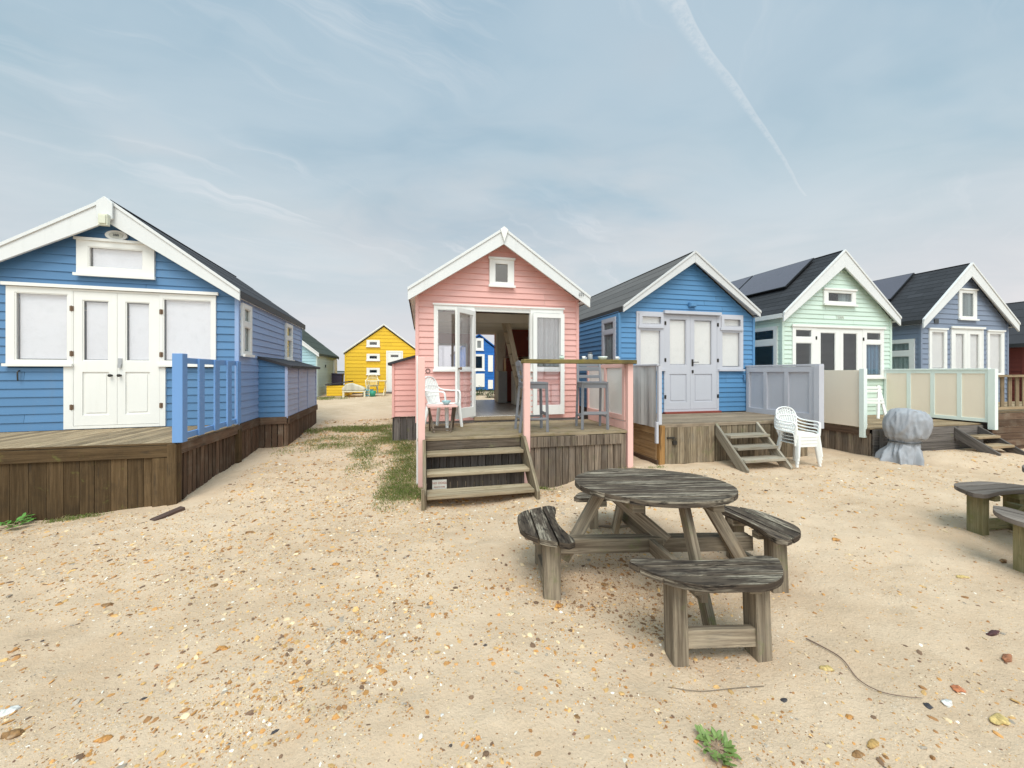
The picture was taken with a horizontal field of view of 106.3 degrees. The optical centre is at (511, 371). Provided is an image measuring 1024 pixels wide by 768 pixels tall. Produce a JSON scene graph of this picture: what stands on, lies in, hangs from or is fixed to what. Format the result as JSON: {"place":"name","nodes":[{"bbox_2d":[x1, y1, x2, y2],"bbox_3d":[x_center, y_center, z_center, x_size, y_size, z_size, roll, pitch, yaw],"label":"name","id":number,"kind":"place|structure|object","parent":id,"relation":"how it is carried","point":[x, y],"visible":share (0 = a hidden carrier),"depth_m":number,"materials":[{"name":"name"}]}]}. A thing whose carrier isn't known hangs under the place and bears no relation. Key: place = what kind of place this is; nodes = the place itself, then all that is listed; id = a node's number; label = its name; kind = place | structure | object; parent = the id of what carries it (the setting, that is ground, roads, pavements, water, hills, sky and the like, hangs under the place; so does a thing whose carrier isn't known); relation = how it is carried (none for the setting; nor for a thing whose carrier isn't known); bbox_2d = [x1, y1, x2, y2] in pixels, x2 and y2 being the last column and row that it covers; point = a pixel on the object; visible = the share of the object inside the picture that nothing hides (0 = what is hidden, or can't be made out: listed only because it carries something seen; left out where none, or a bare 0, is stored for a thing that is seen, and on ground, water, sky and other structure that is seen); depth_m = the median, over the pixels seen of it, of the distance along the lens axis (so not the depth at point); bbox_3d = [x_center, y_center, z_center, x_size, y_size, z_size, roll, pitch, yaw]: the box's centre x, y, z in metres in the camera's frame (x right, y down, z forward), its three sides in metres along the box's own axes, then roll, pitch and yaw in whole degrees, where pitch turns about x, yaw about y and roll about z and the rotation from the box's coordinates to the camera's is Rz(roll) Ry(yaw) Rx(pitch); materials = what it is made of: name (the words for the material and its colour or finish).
{"place":"outdoors","nodes":[
{"label":"outdoors","id":0,"kind":"place"},
{"bbox_2d":[39,396,664,523],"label":"grass","id":1,"kind":"structure","parent":0,"point":[406,490],"depth_m":6.35,"materials":[{"name":"plant"}]},
{"bbox_2d":[476,386,485,394],"bbox_3d":[-1.427,0.816,16.906,0.672,0.463,0.660,0,0,-13],"label":"shrub","id":2,"kind":"object","parent":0,"point":[481,390],"visible":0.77,"depth_m":16.88,"materials":[{"name":"green plant"}]},
{"bbox_2d":[485,388,493,397],"bbox_3d":[-0.835,0.894,16.259,0.686,0.441,0.652,0,0,-13],"label":"shrub","id":3,"kind":"object","parent":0,"point":[489,393],"visible":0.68,"depth_m":16.17,"materials":[{"name":"green plant"}]},
{"bbox_2d":[0,391,1023,767],"bbox_3d":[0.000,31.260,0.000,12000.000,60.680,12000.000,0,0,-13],"label":"sand ground","id":4,"kind":"structure","parent":0,"point":[76,655],"depth_m":2.36,"materials":[{"name":"sand"}]},
{"bbox_2d":[0,705,21,716],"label":"shell","id":5,"kind":"object","parent":4,"relation":"on","point":[8,711],"visible":1,"depth_m":1.80,"materials":[{"name":"stone"}]},
{"bbox_2d":[0,728,24,739],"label":"stone","id":6,"kind":"object","parent":4,"relation":"on","point":[11,734],"visible":1,"depth_m":1.68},
{"bbox_2d":[0,512,34,529],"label":"weed","id":7,"kind":"object","parent":4,"relation":"on","point":[20,518],"visible":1,"depth_m":4.04,"materials":[{"name":"green plant"}]},
{"bbox_2d":[93,734,112,742],"bbox_3d":[-1.784,1.603,1.674,0.071,0.020,0.035,0,0,-19],"label":"stone","id":8,"kind":"object","parent":4,"relation":"on","point":[104,738],"visible":1,"depth_m":1.67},
{"bbox_2d":[101,602,113,606],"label":"stone","id":9,"kind":"object","parent":4,"relation":"on","point":[106,604],"visible":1,"depth_m":2.62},
{"bbox_2d":[0,353,241,524],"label":"deck","id":10,"kind":"structure","parent":4,"relation":"on","point":[59,479],"depth_m":4.41,"materials":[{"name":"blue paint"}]},
{"bbox_2d":[0,196,319,459],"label":"beach hut","id":11,"kind":"object","parent":4,"relation":"on","point":[109,313],"visible":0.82,"depth_m":5.63,"materials":[{"name":"blue paint"}]},
{"bbox_2d":[1,285,72,365],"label":"window","id":12,"kind":"structure","parent":11,"relation":"in","point":[45,315],"depth_m":5.37,"materials":[{"name":"beige paint"}]},
{"bbox_2d":[69,291,116,425],"bbox_3d":[-6.006,-0.192,5.514,0.530,1.913,0.106,0,0,-17],"label":"door","id":13,"kind":"structure","parent":11,"relation":"in","point":[94,378],"depth_m":5.54,"materials":[{"name":"beige paint"}]},
{"bbox_2d":[72,236,155,279],"bbox_3d":[-5.757,-1.644,5.597,0.940,0.552,0.110,0,0,-17],"label":"window","id":14,"kind":"structure","parent":11,"relation":"in","point":[113,258],"depth_m":5.59,"materials":[{"name":"beige paint"}]},
{"bbox_2d":[116,293,162,424],"bbox_3d":[-5.489,-0.192,5.674,0.545,1.913,0.106,0,0,-17],"label":"door","id":15,"kind":"structure","parent":11,"relation":"in","point":[138,376],"depth_m":5.69,"materials":[{"name":"beige paint"}]},
{"bbox_2d":[157,293,216,366],"bbox_3d":[-4.931,-0.629,5.858,0.748,1.102,0.100,0,0,-17],"label":"window","id":16,"kind":"structure","parent":11,"relation":"in","point":[191,319],"depth_m":5.89,"materials":[{"name":"beige paint"}]},
{"bbox_2d":[240,303,254,357],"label":"window","id":17,"kind":"structure","parent":11,"relation":"in","point":[246,310],"depth_m":6.36,"materials":[{"name":"beige paint"}]},
{"bbox_2d":[284,323,294,360],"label":"window","id":18,"kind":"structure","parent":11,"relation":"in","point":[288,336],"depth_m":8.99,"materials":[{"name":"beige paint"}]},
{"bbox_2d":[150,506,184,520],"bbox_3d":[-3.705,1.533,4.135,0.070,0.036,0.300,6,8,14],"label":"driftwood plank","id":19,"kind":"object","parent":4,"relation":"on","point":[170,513],"visible":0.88,"depth_m":4.13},
{"bbox_2d":[216,645,227,650],"bbox_3d":[-1.660,1.586,2.206,0.068,0.016,0.042,0,0,9],"label":"stone","id":20,"kind":"object","parent":4,"relation":"on","point":[223,648],"visible":1,"depth_m":2.20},
{"bbox_2d":[302,329,338,396],"bbox_3d":[-9.881,-0.311,16.996,3.424,3.684,3.924,0,0,-13],"label":"beach hut","id":21,"kind":"object","parent":4,"relation":"on","point":[315,352],"visible":0.17,"depth_m":16.54,"materials":[{"name":"teal paint"}]},
{"bbox_2d":[331,373,343,384],"bbox_3d":[-8.345,0.520,18.381,0.520,0.920,0.500,0,0,-13],"label":"dustbin","id":22,"kind":"object","parent":4,"relation":"on","point":[337,377],"visible":0.65,"depth_m":18.18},
{"bbox_2d":[325,381,352,395],"bbox_3d":[-7.356,0.682,16.399,0.920,0.610,1.010,0,0,-13],"label":"yellow box","id":23,"kind":"object","parent":4,"relation":"on","point":[333,390],"visible":0.77,"depth_m":15.95,"materials":[{"name":"paint"}]},
{"bbox_2d":[342,383,365,397],"bbox_3d":[-6.532,0.752,15.929,0.910,0.580,0.600,0,0,-17],"label":"bench","id":24,"kind":"object","parent":4,"relation":"on","point":[350,387],"visible":0.81,"depth_m":15.66,"materials":[{"name":"beige wood"}]},
{"bbox_2d":[365,374,378,394],"bbox_3d":[-6.071,0.544,16.689,0.572,0.884,0.614,0,0,-18],"label":"plastic chair","id":25,"kind":"object","parent":4,"relation":"on","point":[373,384],"visible":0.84,"depth_m":16.79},
{"bbox_2d":[369,391,375,396],"bbox_3d":[-5.804,0.902,15.998,0.280,0.240,0.273,0,0,-13],"label":"plant pot","id":26,"kind":"object","parent":4,"relation":"on","point":[372,393],"visible":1,"depth_m":15.90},
{"bbox_2d":[367,380,386,395],"bbox_3d":[-5.703,0.674,16.224,0.750,0.628,0.594,0,0,-13],"label":"folding table","id":27,"kind":"object","parent":4,"relation":"on","point":[383,393],"visible":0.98,"depth_m":16.27,"materials":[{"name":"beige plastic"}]},
{"bbox_2d":[343,324,414,393],"bbox_3d":[-6.369,-0.366,19.724,3.448,3.674,5.214,0,0,-13],"label":"beach hut","id":28,"kind":"object","parent":4,"relation":"on","point":[375,352],"visible":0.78,"depth_m":17.55,"materials":[{"name":"yellow paint"}]},
{"bbox_2d":[366,340,379,346],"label":"window","id":29,"kind":"structure","parent":28,"relation":"in","point":[368,341],"depth_m":17.48,"materials":[{"name":"beige paint"}]},
{"bbox_2d":[366,354,379,360],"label":"window","id":30,"kind":"structure","parent":28,"relation":"in","point":[368,355],"depth_m":17.48,"materials":[{"name":"beige paint"}]},
{"bbox_2d":[366,368,379,374],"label":"window","id":31,"kind":"structure","parent":28,"relation":"in","point":[368,369],"depth_m":17.48,"materials":[{"name":"beige paint"}]},
{"bbox_2d":[388,353,400,390],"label":"door","id":32,"kind":"structure","parent":28,"relation":"in","point":[390,359],"depth_m":17.66,"materials":[{"name":"white paint"}]},
{"bbox_2d":[450,335,493,391],"bbox_3d":[-2.120,-0.222,21.316,2.288,3.402,4.254,0,0,-13],"label":"beach hut","id":33,"kind":"object","parent":4,"relation":"on","point":[484,363],"visible":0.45,"depth_m":19.39,"materials":[{"name":"blue paint"}]},
{"bbox_2d":[476,338,483,350],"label":"window","id":34,"kind":"structure","parent":33,"relation":"in","point":[479,341],"depth_m":19.32,"materials":[{"name":"white paint"}]},
{"bbox_2d":[476,354,484,370],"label":"window","id":35,"kind":"structure","parent":33,"relation":"in","point":[483,355],"depth_m":19.33,"materials":[{"name":"white paint"}]},
{"bbox_2d":[421,435,539,510],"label":"steps","id":36,"kind":"structure","parent":4,"relation":"on","point":[478,481],"depth_m":5.10,"materials":[{"name":"wood"}]},
{"bbox_2d":[432,479,446,489],"bbox_3d":[-0.915,1.423,4.848,0.180,0.125,0.015,0,0,-9],"label":"sign","id":37,"kind":"object","parent":36,"relation":"on","point":[439,484],"visible":0.99,"depth_m":4.84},
{"bbox_2d":[388,226,590,450],"bbox_3d":[-0.931,-0.288,9.198,3.684,4.511,5.593,0,0,-13],"label":"beach hut","id":38,"kind":"object","parent":4,"relation":"on","point":[491,284],"visible":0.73,"depth_m":7.06,"materials":[{"name":"pink paint"}]},
{"bbox_2d":[438,343,467,366],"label":"window","id":39,"kind":"structure","parent":38,"relation":"in","point":[452,345],"depth_m":11.70,"materials":[{"name":"white paint"}]},
{"bbox_2d":[433,305,475,371],"bbox_3d":[-1.016,-0.589,6.777,0.755,1.162,0.100,0,0,-13],"label":"window","id":40,"kind":"structure","parent":38,"relation":"in","point":[436,307],"depth_m":6.71,"materials":[{"name":"white paint"}]},
{"bbox_2d":[455,307,475,418],"bbox_3d":[-0.765,-0.147,6.594,0.107,1.865,0.550,0,0,29],"label":"door","id":41,"kind":"structure","parent":38,"relation":"in","point":[467,412],"depth_m":6.54,"materials":[{"name":"white paint"}]},
{"bbox_2d":[495,371,506,402],"bbox_3d":[-0.298,0.410,10.650,0.240,0.860,0.526,0,0,-13],"label":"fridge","id":42,"kind":"object","parent":38,"relation":"on","point":[500,386],"visible":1,"depth_m":10.43,"materials":[{"name":"metal"}]},
{"bbox_2d":[488,256,515,287],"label":"window","id":43,"kind":"structure","parent":38,"relation":"in","point":[509,262],"depth_m":6.94,"materials":[{"name":"white paint"}]},
{"bbox_2d":[502,323,522,406],"bbox_3d":[0.075,-0.165,9.036,0.576,2.053,0.395,0,0,-13],"label":"loft ladder","id":44,"kind":"object","parent":38,"relation":"on","point":[510,343],"visible":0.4,"depth_m":9.05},
{"bbox_2d":[503,358,522,401],"bbox_3d":[0.025,0.220,11.157,0.500,1.240,0.526,0,0,-13],"label":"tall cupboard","id":45,"kind":"object","parent":38,"relation":"on","point":[507,367],"visible":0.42,"depth_m":10.90,"materials":[{"name":"wood"}]},
{"bbox_2d":[511,371,519,404],"bbox_3d":[0.284,0.410,9.965,0.500,0.860,0.526,0,0,-13],"label":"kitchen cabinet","id":46,"kind":"object","parent":38,"relation":"on","point":[513,394],"visible":0.16,"depth_m":9.91,"materials":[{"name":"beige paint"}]},
{"bbox_2d":[505,329,527,356],"bbox_3d":[0.132,-0.780,10.545,0.530,0.720,0.526,0,0,-13],"label":"wall cupboard","id":47,"kind":"object","parent":38,"relation":"attached to","point":[520,337],"depth_m":10.34,"materials":[{"name":"wood"}]},
{"bbox_2d":[512,330,527,355],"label":"door","id":48,"kind":"structure","parent":47,"relation":"in","point":[520,337],"depth_m":10.34,"materials":[{"name":"wood"}]},
{"bbox_2d":[530,309,562,371],"bbox_3d":[0.651,-0.589,7.171,0.680,1.162,0.107,0,0,-13],"label":"window","id":49,"kind":"structure","parent":38,"relation":"in","point":[548,329],"depth_m":7.20,"materials":[{"name":"white paint"}]},
{"bbox_2d":[533,313,564,414],"bbox_3d":[0.680,-0.147,7.111,0.610,1.865,0.040,0,0,-14],"label":"door","id":50,"kind":"structure","parent":38,"relation":"in","point":[553,409],"depth_m":7.12,"materials":[{"name":"white paint"}]},
{"bbox_2d":[0,418,1023,767],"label":"pebbles","id":51,"kind":"object","parent":4,"relation":"on","point":[360,690],"visible":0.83,"depth_m":2.46,"materials":[{"name":"stone"}]},
{"bbox_2d":[416,356,636,488],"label":"deck","id":52,"kind":"structure","parent":4,"relation":"on","point":[593,445],"depth_m":5.76,"materials":[{"name":"pink paint"}]},
{"bbox_2d":[426,404,457,432],"bbox_3d":[-1.063,0.704,5.808,0.440,0.407,0.354,0,0,-15],"label":"folding table","id":53,"kind":"object","parent":52,"relation":"on","point":[436,428],"visible":0.98,"depth_m":5.75,"materials":[{"name":"pink paint"}]},
{"bbox_2d":[442,400,450,404],"bbox_3d":[-1.003,0.467,5.856,0.150,0.062,0.150,0,0,-13],"label":"bowl","id":54,"kind":"object","parent":53,"relation":"on","point":[446,402],"visible":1,"depth_m":5.82,"materials":[{"name":"teal ceramic"}]},
{"bbox_2d":[425,376,462,427],"bbox_3d":[-1.145,0.486,6.221,0.553,0.839,0.515,0,0,23],"label":"plastic chair","id":55,"kind":"object","parent":52,"relation":"on","point":[432,388],"visible":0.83,"depth_m":6.29,"materials":[{"name":"plastic"}]},
{"bbox_2d":[514,361,548,432],"bbox_3d":[0.296,0.363,5.925,0.466,1.077,0.449,0,0,-9],"label":"bar stool","id":56,"kind":"object","parent":52,"relation":"on","point":[540,386],"visible":0.84,"depth_m":5.76,"materials":[{"name":"grey paint"}]},
{"bbox_2d":[588,352,592,359],"bbox_3d":[1.179,-0.243,5.792,0.072,0.112,0.070,0,0,-13],"label":"jar","id":57,"kind":"object","parent":52,"relation":"on","point":[590,356],"visible":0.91,"depth_m":5.76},
{"bbox_2d":[575,364,608,429],"bbox_3d":[1.284,0.363,6.196,0.449,1.077,0.466,0,0,-3],"label":"bar stool","id":58,"kind":"object","parent":52,"relation":"on","point":[600,384],"visible":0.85,"depth_m":6.18,"materials":[{"name":"grey paint"}]},
{"bbox_2d":[598,356,607,359],"bbox_3d":[1.382,-0.212,5.850,0.144,0.050,0.144,0,0,-13],"label":"bowl","id":59,"kind":"object","parent":52,"relation":"on","point":[602,357],"visible":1,"depth_m":5.80,"materials":[{"name":"white ceramic"}]},
{"bbox_2d":[517,468,800,666],"bbox_3d":[1.114,1.423,3.062,1.832,1.164,1.830,0,0,42],"label":"picnic table","id":60,"kind":"object","parent":4,"relation":"on","point":[631,493],"visible":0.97,"depth_m":2.70,"materials":[{"name":"wood"}]},
{"bbox_2d":[669,686,762,691],"bbox_3d":[1.050,1.618,1.964,0.501,0.009,0.026,0,0,-1],"label":"twig","id":61,"kind":"object","parent":4,"relation":"on","point":[718,689],"visible":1,"depth_m":1.97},
{"bbox_2d":[694,724,741,767],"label":"weed","id":62,"kind":"object","parent":4,"relation":"on","point":[704,736],"visible":1,"depth_m":1.64,"materials":[{"name":"green plant"}]},
{"bbox_2d":[633,364,823,464],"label":"deck","id":63,"kind":"structure","parent":4,"relation":"on","point":[662,439],"depth_m":6.65,"materials":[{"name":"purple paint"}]},
{"bbox_2d":[578,250,761,440],"bbox_3d":[3.041,-0.235,10.277,3.252,4.395,5.364,0,0,-13],"label":"beach hut","id":64,"kind":"object","parent":63,"relation":"on","point":[687,321],"visible":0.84,"depth_m":7.90,"materials":[{"name":"blue wood"}]},
{"bbox_2d":[602,316,615,364],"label":"window","id":65,"kind":"structure","parent":64,"relation":"in","point":[608,325],"depth_m":7.90,"materials":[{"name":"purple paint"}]},
{"bbox_2d":[636,311,665,370],"bbox_3d":[2.747,-0.609,7.638,0.655,1.182,0.100,0,0,-13],"label":"window","id":66,"kind":"structure","parent":64,"relation":"in","point":[649,341],"depth_m":7.67,"materials":[{"name":"purple paint"}]},
{"bbox_2d":[664,314,689,409],"bbox_3d":[3.340,-0.200,7.785,0.600,1.910,0.068,0,0,-13],"label":"door","id":67,"kind":"structure","parent":64,"relation":"in","point":[677,359],"depth_m":7.80,"materials":[{"name":"purple paint"}]},
{"bbox_2d":[690,315,718,408],"bbox_3d":[3.970,-0.200,7.919,0.680,1.910,0.095,0,0,-13],"label":"door","id":68,"kind":"structure","parent":64,"relation":"in","point":[703,335],"depth_m":7.94,"materials":[{"name":"purple paint"}]},
{"bbox_2d":[718,314,744,370],"bbox_3d":[4.597,-0.609,8.072,0.645,1.182,0.100,0,0,-13],"label":"window","id":69,"kind":"structure","parent":64,"relation":"in","point":[730,342],"depth_m":8.11,"materials":[{"name":"purple paint"}]},
{"bbox_2d":[665,426,713,463],"bbox_3d":[2.932,1.200,6.331,0.934,0.600,0.022,0,0,-13],"label":"hatch door","id":70,"kind":"structure","parent":63,"relation":"in","point":[695,444],"depth_m":6.32,"materials":[{"name":"wood"}]},
{"bbox_2d":[715,422,792,472],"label":"steps","id":71,"kind":"structure","parent":4,"relation":"on","point":[776,455],"depth_m":6.16,"materials":[{"name":"wood"}]},
{"bbox_2d":[774,422,820,467],"bbox_3d":[4.678,1.130,6.344,0.492,0.769,0.528,0,0,-9],"label":"plastic chair","id":72,"kind":"object","parent":4,"relation":"on","point":[802,445],"visible":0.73,"depth_m":6.18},
{"bbox_2d":[774,417,821,463],"bbox_3d":[4.682,1.077,6.339,0.492,0.769,0.528,0,0,-9],"label":"plastic chair","id":73,"kind":"object","parent":72,"relation":"on","point":[802,442],"visible":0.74,"depth_m":6.15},
{"bbox_2d":[775,409,822,460],"bbox_3d":[4.686,1.024,6.334,0.492,0.769,0.528,0,0,-9],"label":"plastic chair","id":74,"kind":"object","parent":73,"relation":"on","point":[802,438],"visible":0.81,"depth_m":6.27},
{"bbox_2d":[775,406,822,457],"bbox_3d":[4.691,0.971,6.329,0.492,0.769,0.528,0,0,-9],"label":"plastic chair","id":75,"kind":"object","parent":74,"relation":"on","point":[799,434],"visible":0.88,"depth_m":6.38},
{"bbox_2d":[819,665,834,670],"bbox_3d":[1.721,1.625,2.106,0.078,0.027,0.044,0,0,9],"label":"stone","id":76,"kind":"object","parent":4,"relation":"on","point":[826,667],"visible":1,"depth_m":2.10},
{"bbox_2d":[845,714,853,719],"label":"stone","id":77,"kind":"object","parent":4,"relation":"on","point":[849,716],"visible":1,"depth_m":1.79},
{"bbox_2d":[852,750,862,757],"bbox_3d":[1.459,1.617,1.624,0.060,0.019,0.030,0,0,-13],"label":"stone","id":78,"kind":"object","parent":4,"relation":"on","point":[857,754],"visible":1,"depth_m":1.62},
{"bbox_2d":[806,638,919,697],"bbox_3d":[1.856,1.621,2.093,0.135,0.020,0.503,0,0,-28],"label":"twig","id":79,"kind":"object","parent":4,"relation":"on","point":[853,673],"visible":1,"depth_m":2.07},
{"bbox_2d":[867,738,878,748],"bbox_3d":[1.561,1.612,1.663,0.075,0.021,0.032,0,0,-17],"label":"stone","id":80,"kind":"object","parent":4,"relation":"on","point":[872,743],"visible":1,"depth_m":1.66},
{"bbox_2d":[807,368,997,456],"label":"deck","id":81,"kind":"structure","parent":4,"relation":"on","point":[968,394],"depth_m":7.47,"materials":[{"name":"green paint"}]},
{"bbox_2d":[731,249,901,434],"bbox_3d":[6.877,-0.383,11.197,3.388,4.740,5.324,0,0,-13],"label":"beach hut","id":82,"kind":"object","parent":81,"relation":"on","point":[835,311],"visible":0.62,"depth_m":8.86,"materials":[{"name":"green paint"}]},
{"bbox_2d":[755,326,777,364],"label":"window","id":83,"kind":"structure","parent":82,"relation":"in","point":[773,342],"depth_m":8.59,"materials":[{"name":"white paint"}]},
{"bbox_2d":[791,326,814,366],"bbox_3d":[6.461,-0.419,8.509,0.665,1.162,0.100,0,0,-13],"label":"window","id":84,"kind":"structure","parent":82,"relation":"in","point":[795,339],"depth_m":8.50,"materials":[{"name":"white paint"}]},
{"bbox_2d":[816,328,839,369],"bbox_3d":[7.114,-0.015,8.664,0.710,1.920,0.056,0,0,-13],"label":"door","id":85,"kind":"structure","parent":82,"relation":"in","point":[836,332],"depth_m":8.71,"materials":[{"name":"white paint"}]},
{"bbox_2d":[822,287,857,306],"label":"window","id":86,"kind":"structure","parent":82,"relation":"in","point":[846,297],"depth_m":8.73,"materials":[{"name":"white paint"}]},
{"bbox_2d":[840,329,863,369],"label":"door","id":87,"kind":"structure","parent":82,"relation":"in","point":[859,339],"depth_m":8.86,"materials":[{"name":"white paint"}]},
{"bbox_2d":[864,329,885,378],"bbox_3d":[8.452,-0.419,8.979,0.645,1.162,0.107,0,0,-13],"label":"window","id":88,"kind":"structure","parent":82,"relation":"in","point":[873,349],"depth_m":9.01,"materials":[{"name":"white paint"}]},
{"bbox_2d":[867,385,886,424],"bbox_3d":[6.837,0.630,7.303,0.472,0.748,0.218,0,0,7],"label":"folded chair","id":89,"kind":"object","parent":81,"relation":"on","point":[878,400],"visible":0.51,"depth_m":7.29,"materials":[{"name":"white paint"}]},
{"bbox_2d":[874,408,932,465],"bbox_3d":[6.597,1.068,6.486,0.738,0.929,0.624,0,0,17],"label":"covered barbecue","id":90,"kind":"object","parent":4,"relation":"on","point":[907,431],"visible":0.98,"depth_m":6.31,"materials":[{"name":"fabric"}]},
{"bbox_2d":[923,703,933,709],"bbox_3d":[2.024,1.625,1.868,0.034,0.014,0.042,0,0,8],"label":"shell","id":91,"kind":"object","parent":4,"relation":"on","point":[928,706],"visible":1,"depth_m":1.86,"materials":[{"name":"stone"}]},
{"bbox_2d":[873,262,1020,428],"bbox_3d":[10.879,-0.389,12.130,3.408,4.704,5.334,0,0,-13],"label":"beach hut","id":92,"kind":"object","parent":4,"relation":"on","point":[961,316],"visible":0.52,"depth_m":9.71,"materials":[{"name":"blue wood"}]},
{"bbox_2d":[892,339,914,368],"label":"window","id":93,"kind":"structure","parent":92,"relation":"in","point":[904,358],"depth_m":9.66,"materials":[{"name":"white paint"}]},
{"bbox_2d":[928,328,948,368],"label":"window","id":94,"kind":"structure","parent":92,"relation":"in","point":[937,339],"depth_m":9.49,"materials":[{"name":"white paint"}]},
{"bbox_2d":[953,330,967,367],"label":"door","id":95,"kind":"structure","parent":92,"relation":"in","point":[960,342],"depth_m":9.66,"materials":[{"name":"white paint"}]},
{"bbox_2d":[957,288,979,320],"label":"window","id":96,"kind":"structure","parent":92,"relation":"in","point":[967,297],"depth_m":9.71,"materials":[{"name":"white paint"}]},
{"bbox_2d":[968,330,981,367],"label":"door","id":97,"kind":"structure","parent":92,"relation":"in","point":[974,336],"depth_m":9.78,"materials":[{"name":"white paint"}]},
{"bbox_2d":[986,330,1005,374],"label":"window","id":98,"kind":"structure","parent":92,"relation":"in","point":[995,341],"depth_m":9.96,"materials":[{"name":"white paint"}]},
{"bbox_2d":[941,699,952,707],"bbox_3d":[2.133,1.619,1.879,0.067,0.021,0.037,0,0,-24],"label":"shell","id":99,"kind":"object","parent":4,"relation":"on","point":[947,703],"visible":1,"depth_m":1.87,"materials":[{"name":"stone"}]},
{"bbox_2d":[950,684,965,692],"bbox_3d":[2.263,1.609,1.950,0.060,0.021,0.049,0,0,0],"label":"shell","id":100,"kind":"object","parent":4,"relation":"on","point":[957,688],"visible":1,"depth_m":1.94,"materials":[{"name":"stone"}]},
{"bbox_2d":[954,465,1023,572],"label":"picnic table","id":101,"kind":"object","parent":4,"relation":"on","point":[1009,513],"visible":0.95,"depth_m":3.76,"materials":[{"name":"wood"}]},
{"bbox_2d":[954,426,1023,455],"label":"steps","id":102,"kind":"structure","parent":4,"relation":"on","point":[993,440],"depth_m":7.03,"materials":[{"name":"wood"}]},
{"bbox_2d":[986,630,999,635],"bbox_3d":[2.978,1.615,2.375,0.124,0.036,0.032,0,0,-14],"label":"stone","id":103,"kind":"object","parent":4,"relation":"on","point":[993,633],"visible":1,"depth_m":2.36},
{"bbox_2d":[989,713,1010,724],"bbox_3d":[2.260,1.614,1.777,0.102,0.034,0.055,0,0,-19],"label":"stone","id":104,"kind":"object","parent":4,"relation":"on","point":[997,718],"visible":1,"depth_m":1.77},
{"bbox_2d":[1002,654,1011,662],"bbox_3d":[2.785,1.610,2.160,0.114,0.031,0.036,0,0,-33],"label":"stone","id":105,"kind":"object","parent":4,"relation":"on","point":[1006,658],"visible":1,"depth_m":2.15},
{"bbox_2d":[991,375,1023,448],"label":"deck","id":106,"kind":"structure","parent":4,"relation":"on","point":[1006,413],"depth_m":7.54,"materials":[{"name":"wood"}]},
{"bbox_2d":[1006,301,1023,425],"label":"beach hut","id":107,"kind":"object","parent":4,"relation":"on","point":[1016,352],"visible":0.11,"depth_m":10.62,"materials":[{"name":"red paint"}]},
{"bbox_2d":[0,0,1023,370],"label":"sky","id":108,"kind":"structure","parent":0,"point":[330,157],"materials":[{"name":"blue"}]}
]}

